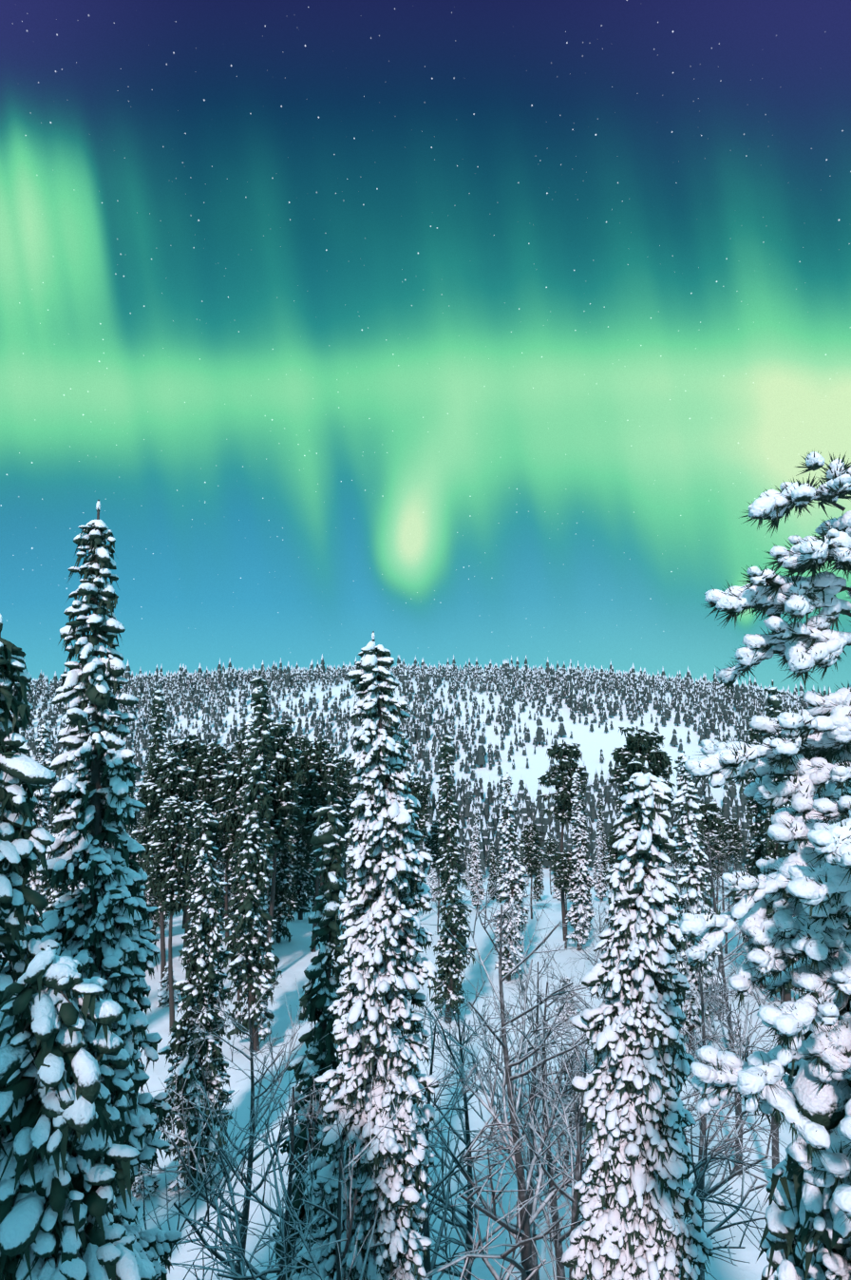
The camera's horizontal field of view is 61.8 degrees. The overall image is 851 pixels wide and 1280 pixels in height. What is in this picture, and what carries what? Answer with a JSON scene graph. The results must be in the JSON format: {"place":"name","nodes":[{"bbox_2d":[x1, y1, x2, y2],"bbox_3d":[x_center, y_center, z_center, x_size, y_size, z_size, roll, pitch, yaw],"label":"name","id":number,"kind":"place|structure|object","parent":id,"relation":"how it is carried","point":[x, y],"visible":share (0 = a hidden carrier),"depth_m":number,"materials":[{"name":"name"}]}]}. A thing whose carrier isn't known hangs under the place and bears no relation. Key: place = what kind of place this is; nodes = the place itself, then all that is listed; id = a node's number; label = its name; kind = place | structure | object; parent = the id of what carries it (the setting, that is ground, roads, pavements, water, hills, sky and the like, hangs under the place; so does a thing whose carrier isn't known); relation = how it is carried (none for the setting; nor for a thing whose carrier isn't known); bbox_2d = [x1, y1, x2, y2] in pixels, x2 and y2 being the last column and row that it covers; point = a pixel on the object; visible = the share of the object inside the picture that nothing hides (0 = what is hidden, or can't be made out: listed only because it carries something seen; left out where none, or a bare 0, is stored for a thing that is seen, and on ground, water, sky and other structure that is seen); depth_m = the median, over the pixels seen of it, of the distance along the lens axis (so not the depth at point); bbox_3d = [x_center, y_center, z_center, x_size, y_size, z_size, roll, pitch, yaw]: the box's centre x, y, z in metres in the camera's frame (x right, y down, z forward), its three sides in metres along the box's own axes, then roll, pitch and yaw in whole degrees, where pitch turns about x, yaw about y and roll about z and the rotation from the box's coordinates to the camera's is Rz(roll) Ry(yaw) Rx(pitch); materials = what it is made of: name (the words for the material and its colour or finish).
{"place":"outdoors","nodes":[
{"label":"outdoors","id":0,"kind":"place"},
{"bbox_2d":[0,674,841,1279],"bbox_3d":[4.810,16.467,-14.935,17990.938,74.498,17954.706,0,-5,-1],"label":"snow ground","id":1,"kind":"structure","parent":0,"point":[295,954],"depth_m":49.86,"materials":[{"name":"white snow"}]},
{"bbox_2d":[0,785,32,923],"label":"tree","id":2,"kind":"object","parent":1,"relation":"on","point":[19,871],"visible":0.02,"depth_m":67.91,"materials":[{"name":"white plant"}]},
{"bbox_2d":[0,613,58,1005],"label":"spruce","id":3,"kind":"object","parent":1,"relation":"on","point":[25,840],"visible":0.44,"depth_m":8.87,"materials":[{"name":"green plant"}]},
{"bbox_2d":[26,723,53,921],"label":"tree","id":4,"kind":"object","parent":1,"relation":"on","point":[40,810],"visible":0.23,"depth_m":77.97,"materials":[{"name":"white plant"}]},
{"bbox_2d":[37,814,71,941],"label":"tree","id":5,"kind":"object","parent":1,"relation":"on","point":[53,897],"visible":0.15,"depth_m":58.42,"materials":[{"name":"white plant"}]},
{"bbox_2d":[68,826,86,890],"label":"tree","id":6,"kind":"object","parent":1,"relation":"on","point":[81,886],"depth_m":64.64,"materials":[{"name":"white plant"}]},
{"bbox_2d":[0,945,156,1279],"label":"spruce","id":7,"kind":"object","parent":1,"relation":"on","point":[66,1157],"visible":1,"depth_m":5.92,"materials":[{"name":"green plant"}]},
{"bbox_2d":[68,762,110,833],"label":"tree","id":8,"kind":"object","parent":1,"relation":"on","point":[89,780],"visible":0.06,"depth_m":59.67,"materials":[{"name":"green plant"}]},
{"bbox_2d":[37,499,181,1279],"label":"tall spruce","id":9,"kind":"object","parent":1,"relation":"on","point":[105,933],"visible":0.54,"depth_m":11.21,"materials":[{"name":"green plant"}]},
{"bbox_2d":[126,792,135,859],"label":"tree","id":10,"kind":"object","parent":1,"relation":"on","point":[128,831],"visible":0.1,"depth_m":105.02,"materials":[{"name":"green plant"}]},
{"bbox_2d":[131,1153,160,1203],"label":"tree","id":11,"kind":"object","parent":1,"relation":"on","point":[153,1182],"visible":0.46,"depth_m":30.94,"materials":[{"name":"white plant"}]},
{"bbox_2d":[135,780,158,969],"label":"tree","id":12,"kind":"object","parent":1,"relation":"on","point":[151,898],"visible":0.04,"depth_m":59.76,"materials":[{"name":"green plant"}]},
{"bbox_2d":[139,684,171,936],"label":"tree","id":13,"kind":"object","parent":1,"relation":"on","point":[159,701],"visible":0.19,"depth_m":69.00,"materials":[{"name":"white plant"}]},
{"bbox_2d":[131,751,202,986],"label":"pine","id":14,"kind":"object","parent":1,"relation":"on","point":[176,773],"visible":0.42,"depth_m":53.10,"materials":[{"name":"green plant"}]},
{"bbox_2d":[156,963,180,1008],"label":"tree","id":15,"kind":"object","parent":1,"relation":"on","point":[163,996],"visible":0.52,"depth_m":51.88,"materials":[{"name":"white plant"}]},
{"bbox_2d":[143,797,201,1031],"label":"tree","id":16,"kind":"object","parent":1,"relation":"on","point":[180,854],"visible":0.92,"depth_m":48.18,"materials":[{"name":"green plant"}]},
{"bbox_2d":[166,748,194,928],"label":"pine","id":17,"kind":"object","parent":1,"relation":"on","point":[183,918],"depth_m":72.54,"materials":[{"name":"green plant"}]},
{"bbox_2d":[153,733,217,947],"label":"pine","id":18,"kind":"object","parent":1,"relation":"on","point":[192,754],"visible":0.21,"depth_m":64.44,"materials":[{"name":"green plant"}]},
{"bbox_2d":[156,794,234,1198],"bbox_3d":[-10.434,16.057,32.645,3.218,17.678,3.284,0,-5,-1],"label":"spruce","id":19,"kind":"object","parent":1,"relation":"on","point":[201,958],"visible":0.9,"depth_m":32.02,"materials":[{"name":"green wood"}]},
{"bbox_2d":[191,742,231,868],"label":"tree","id":20,"kind":"object","parent":1,"relation":"on","point":[216,763],"visible":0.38,"depth_m":62.27,"materials":[{"name":"green plant"}]},
{"bbox_2d":[134,974,313,1275],"bbox_3d":[-6.379,17.467,22.869,9.216,12.565,6.998,2,-5,-20],"label":"birch","id":21,"kind":"object","parent":1,"relation":"on","point":[252,1158],"visible":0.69,"depth_m":22.67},
{"bbox_2d":[206,769,245,961],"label":"pine","id":22,"kind":"object","parent":1,"relation":"on","point":[214,797],"visible":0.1,"depth_m":58.99,"materials":[{"name":"green plant"}]},
{"bbox_2d":[216,751,234,918],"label":"tree","id":23,"kind":"object","parent":1,"relation":"on","point":[222,870],"visible":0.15,"depth_m":78.66,"materials":[{"name":"green plant"}]},
{"bbox_2d":[213,746,243,937],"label":"tree","id":24,"kind":"object","parent":1,"relation":"on","point":[233,754],"visible":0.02,"depth_m":69.16,"materials":[{"name":"green plant"}]},
{"bbox_2d":[212,756,279,1000],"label":"tree","id":25,"kind":"object","parent":1,"relation":"on","point":[237,774],"visible":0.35,"depth_m":52.52,"materials":[{"name":"green plant"}]},
{"bbox_2d":[132,1032,361,1279],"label":"bare tree","id":26,"kind":"object","parent":1,"relation":"on","point":[235,1274],"visible":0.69,"depth_m":15.84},
{"bbox_2d":[227,713,272,946],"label":"tree","id":27,"kind":"object","parent":1,"relation":"on","point":[250,722],"visible":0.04,"depth_m":63.01,"materials":[{"name":"white plant"}]},
{"bbox_2d":[229,726,272,786],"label":"pine","id":28,"kind":"object","parent":1,"relation":"on","point":[239,745],"visible":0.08,"depth_m":67.90,"materials":[{"name":"green plant"}]},
{"bbox_2d":[221,668,282,1051],"bbox_3d":[-10.886,13.805,45.208,3.781,24.014,3.940,2,-5,-19],"label":"tree","id":29,"kind":"object","parent":1,"relation":"on","point":[251,858],"visible":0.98,"depth_m":44.59,"materials":[{"name":"green plant"}]},
{"bbox_2d":[239,717,307,983],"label":"pine","id":30,"kind":"object","parent":1,"relation":"on","point":[290,757],"visible":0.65,"depth_m":56.38,"materials":[{"name":"green wood"}]},
{"bbox_2d":[261,763,299,943],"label":"tree","id":31,"kind":"object","parent":1,"relation":"on","point":[285,867],"visible":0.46,"depth_m":67.00,"materials":[{"name":"green plant"}]},
{"bbox_2d":[288,741,310,917],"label":"pine","id":32,"kind":"object","parent":1,"relation":"on","point":[298,746],"visible":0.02,"depth_m":78.39,"materials":[{"name":"green plant"}]},
{"bbox_2d":[286,732,316,919],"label":"tree","id":33,"kind":"object","parent":1,"relation":"on","point":[304,860],"visible":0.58,"depth_m":77.17,"materials":[{"name":"green plant"}]},
{"bbox_2d":[272,790,349,1279],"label":"tree","id":34,"kind":"object","parent":1,"relation":"on","point":[329,834],"visible":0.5,"depth_m":20.73,"materials":[{"name":"green plant"}]},
{"bbox_2d":[305,850,327,906],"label":"tree","id":35,"kind":"object","parent":1,"relation":"on","point":[313,873],"visible":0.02,"depth_m":87.85,"materials":[{"name":"green plant"}]},
{"bbox_2d":[293,737,346,952],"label":"pine","id":36,"kind":"object","parent":1,"relation":"on","point":[312,792],"visible":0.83,"depth_m":64.13,"materials":[{"name":"green plant"}]},
{"bbox_2d":[296,757,343,926],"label":"tree","id":37,"kind":"object","parent":1,"relation":"on","point":[339,791],"visible":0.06,"depth_m":73.63,"materials":[{"name":"green plant"}]},
{"bbox_2d":[202,1029,472,1279],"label":"bare tree","id":38,"kind":"object","parent":1,"relation":"on","point":[341,1180],"visible":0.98,"depth_m":12.01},
{"bbox_2d":[324,752,356,893],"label":"tree","id":39,"kind":"object","parent":1,"relation":"on","point":[346,800],"visible":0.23,"depth_m":81.68,"materials":[{"name":"green plant"}]},
{"bbox_2d":[343,784,359,897],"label":"tree","id":40,"kind":"object","parent":1,"relation":"on","point":[354,796],"visible":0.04,"depth_m":94.83,"materials":[{"name":"green plant"}]},
{"bbox_2d":[291,630,439,1279],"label":"spruce","id":41,"kind":"object","parent":1,"relation":"on","point":[388,971],"visible":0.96,"depth_m":14.09,"materials":[{"name":"white plant"}]},
{"bbox_2d":[0,770,829,878],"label":"hill forest","id":42,"kind":"object","parent":1,"relation":"on","point":[545,824],"visible":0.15,"depth_m":267.25,"materials":[{"name":"green plant"}]},
{"bbox_2d":[403,776,434,916],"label":"tree","id":43,"kind":"object","parent":1,"relation":"on","point":[419,793],"visible":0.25,"depth_m":78.10,"materials":[{"name":"green plant"}]},
{"bbox_2d":[281,990,562,1279],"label":"bare tree","id":44,"kind":"object","parent":1,"relation":"on","point":[428,1266],"visible":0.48,"depth_m":18.50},
{"bbox_2d":[11,653,836,800],"bbox_3d":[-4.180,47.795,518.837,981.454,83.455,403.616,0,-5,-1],"label":"hill forest","id":45,"kind":"object","parent":1,"relation":"on","point":[542,679],"visible":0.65,"depth_m":454.14,"materials":[{"name":"white plant"}]},
{"bbox_2d":[428,867,438,896],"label":"tree","id":46,"kind":"object","parent":1,"relation":"on","point":[433,873],"visible":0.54,"depth_m":123.40,"materials":[{"name":"white plant"}]},
{"bbox_2d":[423,821,447,915],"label":"tree","id":47,"kind":"object","parent":1,"relation":"on","point":[432,844],"visible":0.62,"depth_m":84.09,"materials":[{"name":"green plant"}]},
{"bbox_2d":[431,882,441,901],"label":"tree","id":48,"kind":"object","parent":1,"relation":"on","point":[435,893],"visible":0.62,"depth_m":100.56,"materials":[{"name":"white plant"}]},
{"bbox_2d":[430,877,449,935],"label":"tree","id":49,"kind":"object","parent":1,"relation":"on","point":[440,901],"visible":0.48,"depth_m":70.97,"materials":[{"name":"green wood"}]},
{"bbox_2d":[427,729,477,1023],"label":"tree","id":50,"kind":"object","parent":1,"relation":"on","point":[450,965],"visible":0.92,"depth_m":48.01,"materials":[{"name":"green plant"}]},
{"bbox_2d":[464,856,470,890],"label":"tree","id":51,"kind":"object","parent":1,"relation":"on","point":[468,873],"visible":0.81,"depth_m":169.26,"materials":[{"name":"white plant"}]},
{"bbox_2d":[467,806,486,909],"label":"tree","id":52,"kind":"object","parent":1,"relation":"on","point":[476,877],"visible":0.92,"depth_m":89.46,"materials":[{"name":"white plant"}]},
{"bbox_2d":[487,840,498,899],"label":"tree","id":53,"kind":"object","parent":1,"relation":"on","point":[493,874],"visible":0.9,"depth_m":106.34,"materials":[{"name":"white plant"}]},
{"bbox_2d":[495,845,504,903],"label":"tree","id":54,"kind":"object","parent":1,"relation":"on","point":[500,873],"visible":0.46,"depth_m":99.54,"materials":[{"name":"green plant"}]},
{"bbox_2d":[416,989,598,1279],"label":"birch","id":55,"kind":"object","parent":1,"relation":"on","point":[468,1214],"visible":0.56,"depth_m":22.43,"materials":[{"name":"grey plant"}]},
{"bbox_2d":[493,770,529,980],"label":"tree","id":56,"kind":"object","parent":1,"relation":"on","point":[511,886],"visible":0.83,"depth_m":56.93,"materials":[{"name":"white plant"}]},
{"bbox_2d":[428,937,594,1279],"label":"bare tree","id":57,"kind":"object","parent":1,"relation":"on","point":[558,1244],"visible":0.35,"depth_m":23.31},
{"bbox_2d":[434,943,603,1279],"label":"bare tree","id":58,"kind":"object","parent":1,"relation":"on","point":[535,1264],"visible":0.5,"depth_m":27.08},
{"bbox_2d":[519,821,545,918],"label":"tree","id":59,"kind":"object","parent":1,"relation":"on","point":[533,862],"visible":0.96,"depth_m":79.91,"materials":[{"name":"green plant"}]},
{"bbox_2d":[532,840,544,901],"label":"tree","id":60,"kind":"object","parent":1,"relation":"on","point":[537,888],"visible":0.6,"depth_m":101.73,"materials":[{"name":"white plant"}]},
{"bbox_2d":[543,836,559,895],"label":"tree","id":61,"kind":"object","parent":1,"relation":"on","point":[551,845],"visible":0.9,"depth_m":121.43,"materials":[{"name":"green plant"}]},
{"bbox_2d":[551,871,559,898],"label":"tree","id":62,"kind":"object","parent":1,"relation":"on","point":[556,893],"visible":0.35,"depth_m":107.12,"materials":[{"name":"white plant"}]},
{"bbox_2d":[414,857,699,1279],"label":"bare tree","id":63,"kind":"object","parent":1,"relation":"on","point":[528,1223],"visible":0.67,"depth_m":19.81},
{"bbox_2d":[548,850,576,948],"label":"tree","id":64,"kind":"object","parent":1,"relation":"on","point":[564,862],"visible":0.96,"depth_m":65.25,"materials":[{"name":"green plant"}]},
{"bbox_2d":[537,738,589,940],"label":"pine","id":65,"kind":"object","parent":1,"relation":"on","point":[563,754],"visible":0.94,"depth_m":68.36,"materials":[{"name":"green plant"}]},
{"bbox_2d":[554,975,578,1025],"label":"spruce","id":66,"kind":"object","parent":1,"relation":"on","point":[567,1004],"visible":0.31,"depth_m":47.92,"materials":[{"name":"white plant"}]},
{"bbox_2d":[559,1035,583,1108],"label":"spruce","id":67,"kind":"object","parent":1,"relation":"on","point":[563,1077],"visible":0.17,"depth_m":38.21,"materials":[{"name":"white plant"}]},
{"bbox_2d":[568,1064,591,1127],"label":"spruce","id":68,"kind":"object","parent":1,"relation":"on","point":[580,1102],"depth_m":36.01,"materials":[{"name":"white plant"}]},
{"bbox_2d":[564,768,597,950],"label":"tree","id":69,"kind":"object","parent":1,"relation":"on","point":[581,894],"visible":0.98,"depth_m":64.53,"materials":[{"name":"white plant"}]},
{"bbox_2d":[572,792,592,919],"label":"tree","id":70,"kind":"object","parent":1,"relation":"on","point":[582,800],"visible":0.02,"depth_m":75.68,"materials":[{"name":"white plant"}]},
{"bbox_2d":[573,895,610,1003],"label":"tree","id":71,"kind":"object","parent":1,"relation":"on","point":[604,925],"visible":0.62,"depth_m":51.34,"materials":[{"name":"white wood"}]},
{"bbox_2d":[592,817,607,901],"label":"tree","id":72,"kind":"object","parent":1,"relation":"on","point":[599,878],"visible":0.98,"depth_m":98.27,"materials":[{"name":"white plant"}]},
{"bbox_2d":[592,797,609,900],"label":"tree","id":73,"kind":"object","parent":1,"relation":"on","point":[601,812],"visible":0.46,"depth_m":99.59,"materials":[{"name":"white plant"}]},
{"bbox_2d":[512,907,715,1145],"bbox_3d":[8.845,17.437,29.879,9.206,13.425,7.895,4,-6,-39],"label":"birch","id":74,"kind":"object","parent":1,"relation":"on","point":[582,1001],"visible":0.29,"depth_m":29.01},
{"bbox_2d":[480,1010,760,1279],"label":"bare tree","id":75,"kind":"object","parent":1,"relation":"on","point":[580,1161],"visible":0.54,"depth_m":17.33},
{"bbox_2d":[603,824,640,888],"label":"tree","id":76,"kind":"object","parent":1,"relation":"on","point":[612,856],"visible":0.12,"depth_m":60.17,"materials":[{"name":"green plant"}]},
{"bbox_2d":[560,759,713,1279],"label":"spruce","id":77,"kind":"object","parent":1,"relation":"on","point":[633,1186],"visible":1,"depth_m":13.03,"materials":[{"name":"white plant"}]},
{"bbox_2d":[610,724,678,823],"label":"pine","id":78,"kind":"object","parent":1,"relation":"on","point":[630,758],"visible":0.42,"depth_m":60.29,"materials":[{"name":"green plant"}]},
{"bbox_2d":[638,737,673,810],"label":"pine","id":79,"kind":"object","parent":1,"relation":"on","point":[658,747],"depth_m":76.76,"materials":[{"name":"green plant"}]},
{"bbox_2d":[551,1013,787,1253],"bbox_3d":[8.256,16.414,21.403,9.021,13.968,7.745,0,-5,-1],"label":"bare tree","id":80,"kind":"object","parent":1,"relation":"on","point":[699,1164],"visible":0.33,"depth_m":20.63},
{"bbox_2d":[666,829,680,907],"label":"tree","id":81,"kind":"object","parent":1,"relation":"on","point":[670,836],"visible":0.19,"depth_m":87.58,"materials":[{"name":"green plant"}]},
{"bbox_2d":[670,747,724,1050],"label":"tree","id":82,"kind":"object","parent":1,"relation":"on","point":[692,850],"visible":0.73,"depth_m":43.90,"materials":[{"name":"white plant"}]},
{"bbox_2d":[674,799,730,961],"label":"tree","id":83,"kind":"object","parent":1,"relation":"on","point":[712,816],"visible":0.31,"depth_m":55.94,"materials":[{"name":"green plant"}]},
{"bbox_2d":[680,858,728,960],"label":"tree","id":84,"kind":"object","parent":1,"relation":"on","point":[716,890],"visible":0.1,"depth_m":60.30,"materials":[{"name":"green wood"}]},
{"bbox_2d":[706,805,726,901],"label":"tree","id":85,"kind":"object","parent":1,"relation":"on","point":[718,811],"visible":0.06,"depth_m":95.43,"materials":[{"name":"green plant"}]},
{"bbox_2d":[711,817,733,911],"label":"tree","id":86,"kind":"object","parent":1,"relation":"on","point":[723,842],"visible":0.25,"depth_m":87.56,"materials":[{"name":"green plant"}]},
{"bbox_2d":[672,812,773,1020],"bbox_3d":[20.014,18.611,49.087,9.602,14.053,6.341,-1,-5,7],"label":"tree","id":87,"kind":"object","parent":1,"relation":"on","point":[715,903],"visible":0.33,"depth_m":48.53,"materials":[{"name":"green wood"}]},
{"bbox_2d":[708,853,751,954],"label":"tree","id":88,"kind":"object","parent":1,"relation":"on","point":[726,949],"visible":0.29,"depth_m":63.33,"materials":[{"name":"green wood"}]},
{"bbox_2d":[675,906,788,1279],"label":"birch","id":89,"kind":"object","parent":1,"relation":"on","point":[704,1127],"visible":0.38,"depth_m":24.75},
{"bbox_2d":[725,818,745,904],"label":"tree","id":90,"kind":"object","parent":1,"relation":"on","point":[737,836],"visible":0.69,"depth_m":92.07,"materials":[{"name":"green plant"}]},
{"bbox_2d":[724,1017,750,1060],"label":"tree","id":91,"kind":"object","parent":1,"relation":"on","point":[734,1027],"visible":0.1,"depth_m":40.76,"materials":[{"name":"white plant"}]},
{"bbox_2d":[673,886,804,1175],"bbox_3d":[14.984,18.144,32.399,8.146,12.512,11.662,0,-5,-1],"label":"birch","id":92,"kind":"object","parent":1,"relation":"on","point":[716,1009],"visible":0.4,"depth_m":32.53,"materials":[{"name":"grey plant"}]},
{"bbox_2d":[745,839,751,875],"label":"tree","id":93,"kind":"object","parent":1,"relation":"on","point":[746,849],"visible":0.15,"depth_m":84.68,"materials":[{"name":"green plant"}]},
{"bbox_2d":[698,942,804,1168],"bbox_3d":[15.447,18.162,30.636,5.593,12.032,8.224,1,-5,-17],"label":"tree","id":94,"kind":"object","parent":1,"relation":"on","point":[775,1152],"visible":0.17,"depth_m":31.18,"materials":[{"name":"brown wood"}]},
{"bbox_2d":[743,709,772,989],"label":"tree","id":95,"kind":"object","parent":1,"relation":"on","point":[754,847],"visible":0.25,"depth_m":54.01,"materials":[{"name":"green plant"}]},
{"bbox_2d":[674,450,850,1279],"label":"pine","id":96,"kind":"object","parent":1,"relation":"on","point":[809,750],"visible":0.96,"depth_m":5.01,"materials":[{"name":"white wood"}]},
{"bbox_2d":[759,679,805,1001],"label":"tree","id":97,"kind":"object","parent":1,"relation":"on","point":[774,701],"visible":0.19,"depth_m":50.57,"materials":[{"name":"green plant"}]},
{"bbox_2d":[756,911,850,1279],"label":"spruce","id":98,"kind":"object","parent":1,"relation":"on","point":[804,1220],"visible":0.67,"depth_m":5.42,"materials":[{"name":"green plant"}]},
{"bbox_2d":[0,0,850,695],"label":"sky","id":99,"kind":"structure","parent":0,"point":[484,331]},
{"bbox_2d":[672,861,683,893],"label":"tree","id":100,"kind":"object","parent":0,"point":[675,869],"visible":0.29,"depth_m":117.36,"materials":[{"name":"white plant"}]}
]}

